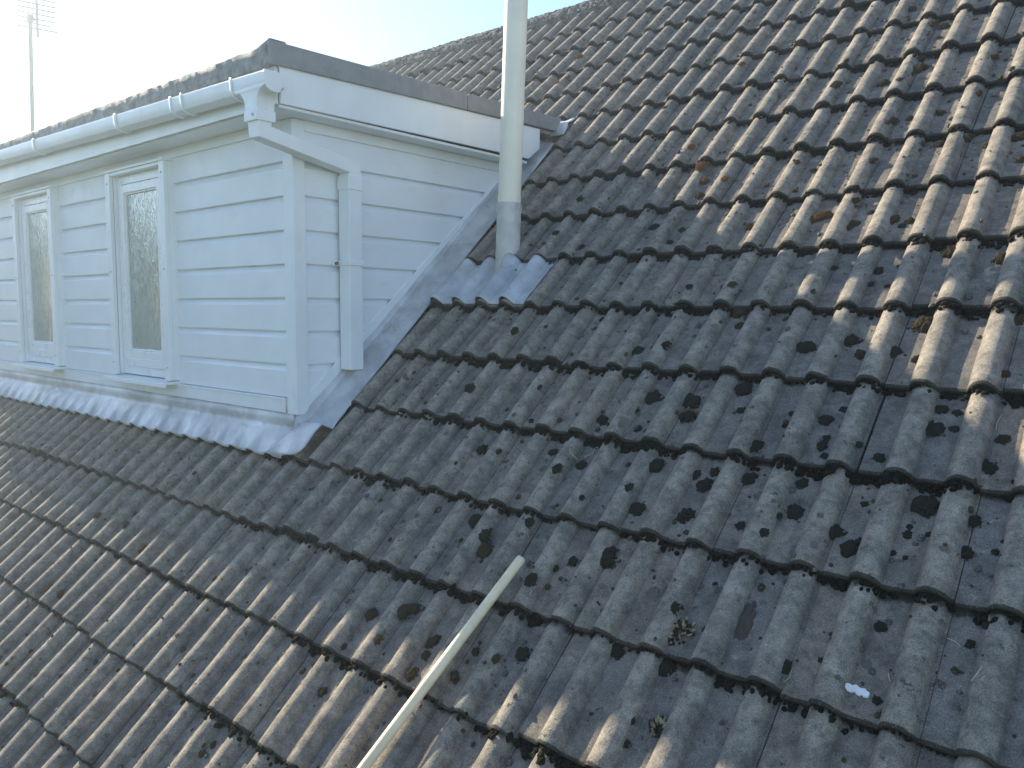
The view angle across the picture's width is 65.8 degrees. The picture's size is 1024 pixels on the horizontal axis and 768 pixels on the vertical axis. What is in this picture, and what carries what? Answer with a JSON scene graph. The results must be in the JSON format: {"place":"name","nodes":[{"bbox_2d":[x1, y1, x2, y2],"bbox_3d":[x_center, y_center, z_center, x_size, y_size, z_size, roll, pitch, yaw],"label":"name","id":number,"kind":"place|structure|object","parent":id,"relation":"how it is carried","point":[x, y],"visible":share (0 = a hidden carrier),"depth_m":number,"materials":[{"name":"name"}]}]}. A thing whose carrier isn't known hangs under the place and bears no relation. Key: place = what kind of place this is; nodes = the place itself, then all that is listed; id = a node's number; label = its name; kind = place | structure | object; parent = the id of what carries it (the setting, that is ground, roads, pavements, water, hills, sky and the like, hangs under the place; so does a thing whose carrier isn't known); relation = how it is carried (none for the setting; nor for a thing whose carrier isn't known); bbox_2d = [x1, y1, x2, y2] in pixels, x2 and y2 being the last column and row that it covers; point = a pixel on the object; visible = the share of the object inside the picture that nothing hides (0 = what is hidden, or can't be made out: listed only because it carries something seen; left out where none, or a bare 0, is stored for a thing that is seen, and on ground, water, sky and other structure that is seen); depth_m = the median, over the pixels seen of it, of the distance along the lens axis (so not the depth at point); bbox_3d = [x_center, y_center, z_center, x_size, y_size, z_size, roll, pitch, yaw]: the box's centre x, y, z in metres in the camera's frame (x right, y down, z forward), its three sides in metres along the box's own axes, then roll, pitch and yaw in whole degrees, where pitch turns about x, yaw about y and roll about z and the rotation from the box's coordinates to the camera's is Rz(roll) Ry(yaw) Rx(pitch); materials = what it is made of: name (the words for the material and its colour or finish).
{"place":"outdoors","nodes":[
{"label":"outdoors","id":0,"kind":"place"},
{"bbox_2d":[0,0,586,142],"label":"sky","id":1,"kind":"structure","parent":0,"point":[102,52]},
{"label":"ground","id":2,"kind":"structure","parent":0,"visible":0},
{"bbox_2d":[0,0,1023,767],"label":"house","id":3,"kind":"structure","parent":2,"relation":"on","point":[584,676],"depth_m":2.77,"materials":[{"name":"concrete"}]},
{"bbox_2d":[17,0,57,131],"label":"tv aerial","id":4,"kind":"object","parent":3,"relation":"attached to","point":[30,18],"visible":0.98,"depth_m":13.25,"materials":[{"name":"metal"}]},
{"bbox_2d":[0,38,575,457],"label":"dormer","id":5,"kind":"object","parent":3,"relation":"on","point":[268,245],"visible":0.98,"depth_m":3.95,"materials":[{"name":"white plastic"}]},
{"bbox_2d":[10,185,68,371],"bbox_3d":[-3.228,-0.701,5.369,0.735,1.195,0.127,5,7,40],"label":"window","id":6,"kind":"structure","parent":5,"relation":"in","point":[38,256],"depth_m":5.40,"materials":[{"name":"white plastic"}]},
{"bbox_2d":[103,157,181,387],"bbox_3d":[-2.069,-0.602,4.387,0.735,1.195,0.127,5,7,40],"label":"window","id":7,"kind":"structure","parent":5,"relation":"in","point":[139,197],"depth_m":4.40,"materials":[{"name":"white plastic"}]},
{"bbox_2d":[317,687,327,698],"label":"moss cushion","id":8,"kind":"object","parent":3,"relation":"on","point":[321,690],"visible":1,"depth_m":2.49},
{"bbox_2d":[365,607,377,620],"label":"moss cushion","id":9,"kind":"object","parent":3,"relation":"on","point":[371,614],"visible":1,"depth_m":2.62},
{"bbox_2d":[374,634,384,645],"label":"moss cushion","id":10,"kind":"object","parent":3,"relation":"on","point":[378,638],"visible":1,"depth_m":2.50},
{"bbox_2d":[397,604,410,620],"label":"moss cushion","id":11,"kind":"object","parent":3,"relation":"on","point":[403,609],"visible":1,"depth_m":2.56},
{"bbox_2d":[404,666,418,681],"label":"moss cushion","id":12,"kind":"object","parent":3,"relation":"on","point":[410,674],"visible":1,"depth_m":2.36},
{"bbox_2d":[407,603,421,615],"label":"moss cushion","id":13,"kind":"object","parent":3,"relation":"on","point":[415,607],"visible":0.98,"depth_m":2.56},
{"bbox_2d":[421,650,430,661],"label":"moss cushion","id":14,"kind":"object","parent":3,"relation":"on","point":[426,653],"visible":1,"depth_m":2.40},
{"bbox_2d":[424,635,441,648],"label":"moss cushion","id":15,"kind":"object","parent":3,"relation":"on","point":[431,642],"visible":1,"depth_m":2.42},
{"bbox_2d":[357,555,524,767],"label":"pipe","id":16,"kind":"object","parent":3,"relation":"on","point":[377,749],"visible":1,"depth_m":2.27,"materials":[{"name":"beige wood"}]},
{"bbox_2d":[450,670,459,684],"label":"moss cushion","id":17,"kind":"object","parent":3,"relation":"on","point":[454,677],"visible":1,"depth_m":2.29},
{"bbox_2d":[464,383,475,392],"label":"moss cushion","id":18,"kind":"object","parent":3,"relation":"on","point":[469,388],"visible":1,"depth_m":3.22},
{"bbox_2d":[471,647,478,655],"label":"moss cushion","id":19,"kind":"object","parent":3,"relation":"on","point":[474,651],"visible":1,"depth_m":2.33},
{"bbox_2d":[468,513,482,528],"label":"moss cushion","id":20,"kind":"object","parent":3,"relation":"on","point":[474,519],"visible":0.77,"depth_m":2.72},
{"bbox_2d":[476,444,487,454],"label":"moss cushion","id":21,"kind":"object","parent":3,"relation":"on","point":[481,449],"visible":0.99,"depth_m":2.97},
{"bbox_2d":[476,543,493,558],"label":"moss cushion","id":22,"kind":"object","parent":3,"relation":"on","point":[484,550],"visible":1,"depth_m":2.59,"materials":[{"name":"plant"}]},
{"bbox_2d":[479,528,492,543],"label":"moss cushion","id":23,"kind":"object","parent":3,"relation":"on","point":[484,535],"visible":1,"depth_m":2.62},
{"bbox_2d":[430,0,557,303],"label":"vent pipe","id":24,"kind":"object","parent":3,"relation":"on","point":[491,280],"visible":0.99,"depth_m":3.77,"materials":[{"name":"grey plastic"}]},
{"bbox_2d":[491,654,501,663],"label":"moss cushion","id":25,"kind":"object","parent":3,"relation":"on","point":[496,658],"visible":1,"depth_m":2.25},
{"bbox_2d":[0,0,1023,767],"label":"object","id":26,"kind":"object","parent":3,"relation":"on","point":[534,618],"visible":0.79,"depth_m":2.76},
{"bbox_2d":[0,0,1023,767],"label":"lichen crumbs","id":27,"kind":"object","parent":3,"relation":"on","point":[864,640],"visible":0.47,"depth_m":2.88,"materials":[{"name":"plant"}]},
{"bbox_2d":[2,0,1023,767],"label":"moss crumbs","id":28,"kind":"object","parent":3,"relation":"on","point":[760,588],"visible":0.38,"depth_m":3.05,"materials":[{"name":"plant"}]},
{"bbox_2d":[515,646,531,663],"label":"moss cushion","id":29,"kind":"object","parent":3,"relation":"on","point":[521,654],"visible":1,"depth_m":2.26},
{"bbox_2d":[525,516,534,528],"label":"moss cushion","id":30,"kind":"object","parent":3,"relation":"on","point":[529,522],"visible":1,"depth_m":2.58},
{"bbox_2d":[523,573,538,588],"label":"moss cushion","id":31,"kind":"object","parent":3,"relation":"on","point":[530,579],"visible":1,"depth_m":2.38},
{"bbox_2d":[548,448,557,455],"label":"moss cushion","id":32,"kind":"object","parent":3,"relation":"on","point":[554,451],"visible":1,"depth_m":2.80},
{"bbox_2d":[552,463,563,473],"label":"moss cushion","id":33,"kind":"object","parent":3,"relation":"on","point":[557,467],"visible":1,"depth_m":2.67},
{"bbox_2d":[567,556,578,566],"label":"moss cushion","id":34,"kind":"object","parent":3,"relation":"on","point":[572,560],"visible":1,"depth_m":2.41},
{"bbox_2d":[575,459,587,470],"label":"moss cushion","id":35,"kind":"object","parent":3,"relation":"on","point":[580,465],"visible":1,"depth_m":2.68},
{"bbox_2d":[595,415,608,425],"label":"moss cushion","id":36,"kind":"object","parent":3,"relation":"on","point":[603,418],"visible":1,"depth_m":2.77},
{"bbox_2d":[600,545,620,568],"bbox_3d":[0.285,0.515,2.361,0.082,0.024,0.085,-38,36,-7],"label":"moss cushion","id":37,"kind":"object","parent":3,"relation":"on","point":[610,562],"visible":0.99,"depth_m":2.35,"materials":[{"name":"plant"}]},
{"bbox_2d":[610,643,625,660],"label":"moss cushion","id":38,"kind":"object","parent":3,"relation":"on","point":[620,651],"visible":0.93,"depth_m":2.13,"materials":[{"name":"plant"}]},
{"bbox_2d":[624,483,632,491],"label":"moss cushion","id":39,"kind":"object","parent":3,"relation":"on","point":[629,487],"visible":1,"depth_m":2.47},
{"bbox_2d":[629,501,645,515],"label":"moss cushion","id":40,"kind":"object","parent":3,"relation":"on","point":[637,508],"visible":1,"depth_m":2.42,"materials":[{"name":"plant"}]},
{"bbox_2d":[632,346,643,356],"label":"moss cushion","id":41,"kind":"object","parent":3,"relation":"on","point":[638,349],"visible":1,"depth_m":2.96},
{"bbox_2d":[645,586,661,600],"bbox_3d":[0.396,0.585,2.203,0.042,0.006,0.050,-39,36,-8],"label":"lichen crust","id":42,"kind":"object","parent":3,"relation":"on","point":[652,595],"visible":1,"depth_m":2.20},
{"bbox_2d":[645,389,664,404],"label":"moss cushion","id":43,"kind":"object","parent":3,"relation":"on","point":[650,397],"visible":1,"depth_m":2.75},
{"bbox_2d":[648,715,667,737],"bbox_3d":[0.359,0.835,1.927,0.054,0.051,0.054,2,5,12],"label":"succulent plant","id":44,"kind":"object","parent":3,"relation":"on","point":[656,722],"visible":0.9,"depth_m":1.93,"materials":[{"name":"green plant"}]},
{"bbox_2d":[649,458,666,472],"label":"moss cushion","id":45,"kind":"object","parent":3,"relation":"on","point":[656,465],"visible":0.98,"depth_m":2.52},
{"bbox_2d":[661,340,671,349],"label":"moss cushion","id":46,"kind":"object","parent":3,"relation":"on","point":[666,343],"visible":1,"depth_m":2.87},
{"bbox_2d":[658,658,676,676],"bbox_3d":[0.393,0.731,2.043,0.060,0.020,0.058,-25,37,10],"label":"moss cushion","id":47,"kind":"object","parent":3,"relation":"on","point":[665,666],"visible":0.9,"depth_m":2.03,"materials":[{"name":"plant"}]},
{"bbox_2d":[670,601,683,615],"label":"moss cushion","id":48,"kind":"object","parent":3,"relation":"on","point":[675,608],"visible":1,"depth_m":2.10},
{"bbox_2d":[666,616,695,645],"bbox_3d":[0.437,0.648,2.073,0.090,0.070,0.069,5,7,40],"label":"succulent plant","id":49,"kind":"object","parent":3,"relation":"on","point":[681,626],"visible":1,"depth_m":2.07,"materials":[{"name":"green plant"}]},
{"bbox_2d":[677,508,695,523],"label":"moss cushion","id":50,"kind":"object","parent":3,"relation":"on","point":[685,511],"visible":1,"depth_m":2.33,"materials":[{"name":"plant"}]},
{"bbox_2d":[678,409,697,423],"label":"moss cushion","id":51,"kind":"object","parent":3,"relation":"on","point":[688,414],"visible":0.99,"depth_m":2.60,"materials":[{"name":"plant"}]},
{"bbox_2d":[682,393,700,408],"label":"moss cushion","id":52,"kind":"object","parent":3,"relation":"on","point":[690,399],"visible":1,"depth_m":2.66,"materials":[{"name":"plant"}]},
{"bbox_2d":[692,470,701,480],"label":"moss cushion","id":53,"kind":"object","parent":3,"relation":"on","point":[697,474],"visible":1,"depth_m":2.43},
{"bbox_2d":[693,161,710,172],"bbox_3d":[0.871,-1.005,3.644,0.064,0.034,0.088,-45,38,-16],"label":"moss tuft","id":54,"kind":"object","parent":3,"relation":"on","point":[700,165],"visible":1,"depth_m":3.63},
{"bbox_2d":[696,477,713,492],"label":"moss cushion","id":55,"kind":"object","parent":3,"relation":"on","point":[705,483],"visible":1,"depth_m":2.38,"materials":[{"name":"plant"}]},
{"bbox_2d":[710,467,719,476],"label":"moss cushion","id":56,"kind":"object","parent":3,"relation":"on","point":[715,471],"visible":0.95,"depth_m":2.41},
{"bbox_2d":[727,281,737,288],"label":"moss cushion","id":57,"kind":"object","parent":3,"relation":"on","point":[732,283],"visible":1,"depth_m":2.93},
{"bbox_2d":[734,521,745,530],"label":"moss cushion","id":58,"kind":"object","parent":3,"relation":"on","point":[739,525],"visible":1,"depth_m":2.22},
{"bbox_2d":[732,308,748,317],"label":"moss cushion","id":59,"kind":"object","parent":3,"relation":"on","point":[738,312],"visible":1,"depth_m":2.86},
{"bbox_2d":[734,382,752,395],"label":"moss cushion","id":60,"kind":"object","parent":3,"relation":"on","point":[742,389],"visible":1,"depth_m":2.59,"materials":[{"name":"plant"}]},
{"bbox_2d":[734,601,756,643],"bbox_3d":[0.590,0.619,2.015,0.056,0.011,0.161,5,50,40],"label":"lichen crust","id":61,"kind":"object","parent":3,"relation":"on","point":[746,618],"visible":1,"depth_m":2.02},
{"bbox_2d":[744,223,753,230],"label":"moss cushion","id":62,"kind":"object","parent":3,"relation":"on","point":[748,226],"visible":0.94,"depth_m":3.19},
{"bbox_2d":[742,472,758,485],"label":"moss cushion","id":63,"kind":"object","parent":3,"relation":"on","point":[749,478],"visible":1,"depth_m":2.33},
{"bbox_2d":[750,440,764,452],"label":"moss cushion","id":64,"kind":"object","parent":3,"relation":"on","point":[757,444],"visible":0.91,"depth_m":2.38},
{"bbox_2d":[759,528,769,536],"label":"moss cushion","id":65,"kind":"object","parent":3,"relation":"on","point":[763,532],"visible":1,"depth_m":2.14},
{"bbox_2d":[782,659,792,674],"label":"moss cushion","id":66,"kind":"object","parent":3,"relation":"on","point":[786,667],"visible":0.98,"depth_m":1.88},
{"bbox_2d":[784,503,805,519],"bbox_3d":[0.779,0.352,2.185,0.054,0.014,0.055,-45,38,-16],"label":"moss cushion","id":67,"kind":"object","parent":3,"relation":"on","point":[795,511],"visible":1,"depth_m":2.18,"materials":[{"name":"plant"}]},
{"bbox_2d":[795,477,808,489],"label":"moss cushion","id":68,"kind":"object","parent":3,"relation":"on","point":[802,483],"visible":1,"depth_m":2.24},
{"bbox_2d":[796,341,816,353],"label":"moss cushion","id":69,"kind":"object","parent":3,"relation":"on","point":[805,347],"visible":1,"depth_m":2.58,"materials":[{"name":"plant"}]},
{"bbox_2d":[810,210,833,223],"bbox_3d":[1.179,-0.643,3.038,0.115,0.032,0.055,-12,41,26],"label":"moss mat","id":70,"kind":"object","parent":3,"relation":"on","point":[818,216],"visible":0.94,"depth_m":3.02,"materials":[{"name":"plant"}]},
{"bbox_2d":[816,440,827,451],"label":"moss cushion","id":71,"kind":"object","parent":3,"relation":"on","point":[823,443],"visible":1,"depth_m":2.29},
{"bbox_2d":[818,414,834,425],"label":"moss cushion","id":72,"kind":"object","parent":3,"relation":"on","point":[825,420],"visible":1,"depth_m":2.35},
{"bbox_2d":[830,80,842,89],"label":"moss cushion","id":73,"kind":"object","parent":3,"relation":"on","point":[835,84],"visible":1,"depth_m":3.60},
{"bbox_2d":[829,524,847,540],"bbox_3d":[0.852,0.387,2.082,0.057,0.019,0.061,-19,38,18],"label":"moss cushion","id":74,"kind":"object","parent":3,"relation":"on","point":[833,533],"visible":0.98,"depth_m":2.07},
{"bbox_2d":[839,539,858,557],"bbox_3d":[0.864,0.421,2.028,0.054,0.020,0.056,-13,40,25],"label":"moss cushion","id":75,"kind":"object","parent":3,"relation":"on","point":[848,548],"visible":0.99,"depth_m":2.02,"materials":[{"name":"plant"}]},
{"bbox_2d":[844,333,863,347],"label":"moss cushion","id":76,"kind":"object","parent":3,"relation":"on","point":[850,341],"visible":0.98,"depth_m":2.52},
{"bbox_2d":[849,220,861,225],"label":"moss cushion","id":77,"kind":"object","parent":3,"relation":"on","point":[854,222],"visible":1,"depth_m":2.91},
{"bbox_2d":[845,683,869,697],"bbox_3d":[0.778,0.687,1.781,0.052,0.024,0.027,3,6,26],"label":"bird dropping","id":78,"kind":"object","parent":3,"relation":"on","point":[858,690],"visible":1,"depth_m":1.78,"materials":[{"name":"white"}]},
{"bbox_2d":[854,349,865,359],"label":"moss cushion","id":79,"kind":"object","parent":3,"relation":"on","point":[859,353],"visible":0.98,"depth_m":2.46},
{"bbox_2d":[860,657,871,668],"bbox_3d":[0.813,0.643,1.821,0.029,0.003,0.029,-37,36,-6],"label":"lichen crust","id":80,"kind":"object","parent":3,"relation":"on","point":[865,663],"visible":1,"depth_m":1.82},
{"bbox_2d":[871,695,882,706],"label":"moss cushion","id":81,"kind":"object","parent":3,"relation":"on","point":[877,701],"visible":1,"depth_m":1.75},
{"bbox_2d":[871,453,885,462],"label":"moss cushion","id":82,"kind":"object","parent":3,"relation":"on","point":[879,457],"visible":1,"depth_m":2.17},
{"bbox_2d":[873,267,885,274],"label":"moss cushion","id":83,"kind":"object","parent":3,"relation":"on","point":[877,270],"visible":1,"depth_m":2.69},
{"bbox_2d":[874,620,887,631],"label":"moss cushion","id":84,"kind":"object","parent":3,"relation":"on","point":[879,626],"visible":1,"depth_m":1.86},
{"bbox_2d":[876,79,889,86],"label":"moss cushion","id":85,"kind":"object","parent":3,"relation":"on","point":[883,82],"visible":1,"depth_m":3.48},
{"bbox_2d":[890,214,900,224],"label":"moss cushion","id":86,"kind":"object","parent":3,"relation":"on","point":[895,218],"visible":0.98,"depth_m":2.82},
{"bbox_2d":[890,346,902,357],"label":"moss cushion","id":87,"kind":"object","parent":3,"relation":"on","point":[895,351],"visible":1,"depth_m":2.41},
{"bbox_2d":[902,530,912,538],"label":"moss cushion","id":88,"kind":"object","parent":3,"relation":"on","point":[906,534],"visible":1,"depth_m":1.99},
{"bbox_2d":[904,217,914,223],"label":"moss cushion","id":89,"kind":"object","parent":3,"relation":"on","point":[909,220],"visible":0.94,"depth_m":2.79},
{"bbox_2d":[911,315,933,333],"bbox_3d":[1.275,-0.187,2.444,0.077,0.032,0.083,6,51,41],"label":"moss cushion","id":90,"kind":"object","parent":3,"relation":"on","point":[922,323],"visible":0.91,"depth_m":2.44,"materials":[{"name":"plant"}]},
{"bbox_2d":[913,63,931,73],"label":"moss cushion","id":91,"kind":"object","parent":3,"relation":"on","point":[918,68],"visible":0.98,"depth_m":3.44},
{"bbox_2d":[910,494,939,518],"bbox_3d":[1.060,0.311,2.029,0.076,0.023,0.076,-24,37,12],"label":"moss cushion","id":92,"kind":"object","parent":3,"relation":"on","point":[924,506],"visible":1,"depth_m":2.02,"materials":[{"name":"plant"}]},
{"bbox_2d":[927,19,939,26],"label":"moss cushion","id":93,"kind":"object","parent":3,"relation":"on","point":[932,22],"visible":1,"depth_m":3.63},
{"bbox_2d":[925,420,945,437],"bbox_3d":[1.155,0.124,2.167,0.066,0.021,0.070,-30,36,3],"label":"moss cushion","id":94,"kind":"object","parent":3,"relation":"on","point":[934,429],"visible":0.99,"depth_m":2.16,"materials":[{"name":"plant"}]},
{"bbox_2d":[933,140,945,147],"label":"moss cushion","id":95,"kind":"object","parent":3,"relation":"on","point":[938,143],"visible":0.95,"depth_m":3.03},
{"bbox_2d":[933,678,946,689],"bbox_3d":[0.931,0.655,1.718,0.033,0.004,0.034,5,50,40],"label":"lichen crust","id":96,"kind":"object","parent":3,"relation":"on","point":[940,683],"visible":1,"depth_m":1.72},
{"bbox_2d":[935,405,948,413],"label":"moss cushion","id":97,"kind":"object","parent":3,"relation":"on","point":[941,409],"visible":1,"depth_m":2.21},
{"bbox_2d":[938,22,950,29],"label":"moss cushion","id":98,"kind":"object","parent":3,"relation":"on","point":[944,25],"visible":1,"depth_m":3.60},
{"bbox_2d":[940,245,955,257],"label":"moss cushion","id":99,"kind":"object","parent":3,"relation":"on","point":[947,252],"visible":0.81,"depth_m":2.60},
{"bbox_2d":[948,426,959,432],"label":"moss cushion","id":100,"kind":"object","parent":3,"relation":"on","point":[954,429],"visible":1,"depth_m":2.14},
{"bbox_2d":[951,408,963,416],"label":"moss cushion","id":101,"kind":"object","parent":3,"relation":"on","point":[956,413],"visible":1,"depth_m":2.18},
{"bbox_2d":[958,697,969,710],"bbox_3d":[0.952,0.671,1.651,0.037,0.004,0.039,-1,47,36],"label":"lichen crust","id":102,"kind":"object","parent":3,"relation":"on","point":[964,704],"visible":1,"depth_m":1.66},
{"bbox_2d":[961,545,974,560],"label":"moss cushion","id":103,"kind":"object","parent":3,"relation":"on","point":[968,551],"visible":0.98,"depth_m":1.89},
{"bbox_2d":[963,133,974,142],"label":"moss cushion","id":104,"kind":"object","parent":3,"relation":"on","point":[967,136],"visible":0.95,"depth_m":2.97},
{"bbox_2d":[964,639,975,648],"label":"moss cushion","id":105,"kind":"object","parent":3,"relation":"on","point":[970,642],"visible":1,"depth_m":1.75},
{"bbox_2d":[968,515,982,527],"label":"moss cushion","id":106,"kind":"object","parent":3,"relation":"on","point":[974,521],"visible":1,"depth_m":1.94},
{"bbox_2d":[982,621,989,629],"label":"moss cushion","id":107,"kind":"object","parent":3,"relation":"on","point":[986,624],"visible":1,"depth_m":1.75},
{"bbox_2d":[982,458,998,474],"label":"moss cushion","id":108,"kind":"object","parent":3,"relation":"on","point":[986,469],"visible":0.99,"depth_m":2.01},
{"bbox_2d":[991,252,1005,264],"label":"moss cushion","id":109,"kind":"object","parent":3,"relation":"on","point":[998,258],"visible":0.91,"depth_m":2.48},
{"bbox_2d":[994,434,1010,445],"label":"moss cushion","id":110,"kind":"object","parent":3,"relation":"on","point":[1002,439],"visible":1,"depth_m":2.06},
{"bbox_2d":[1001,370,1010,377],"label":"moss cushion","id":111,"kind":"object","parent":3,"relation":"on","point":[1006,373],"visible":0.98,"depth_m":2.18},
{"bbox_2d":[1011,132,1023,141],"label":"moss cushion","id":112,"kind":"object","parent":3,"relation":"on","point":[1015,137],"visible":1,"depth_m":2.85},
{"bbox_2d":[1014,314,1023,325],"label":"moss cushion","id":113,"kind":"object","parent":3,"relation":"on","point":[1019,319],"visible":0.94,"depth_m":2.29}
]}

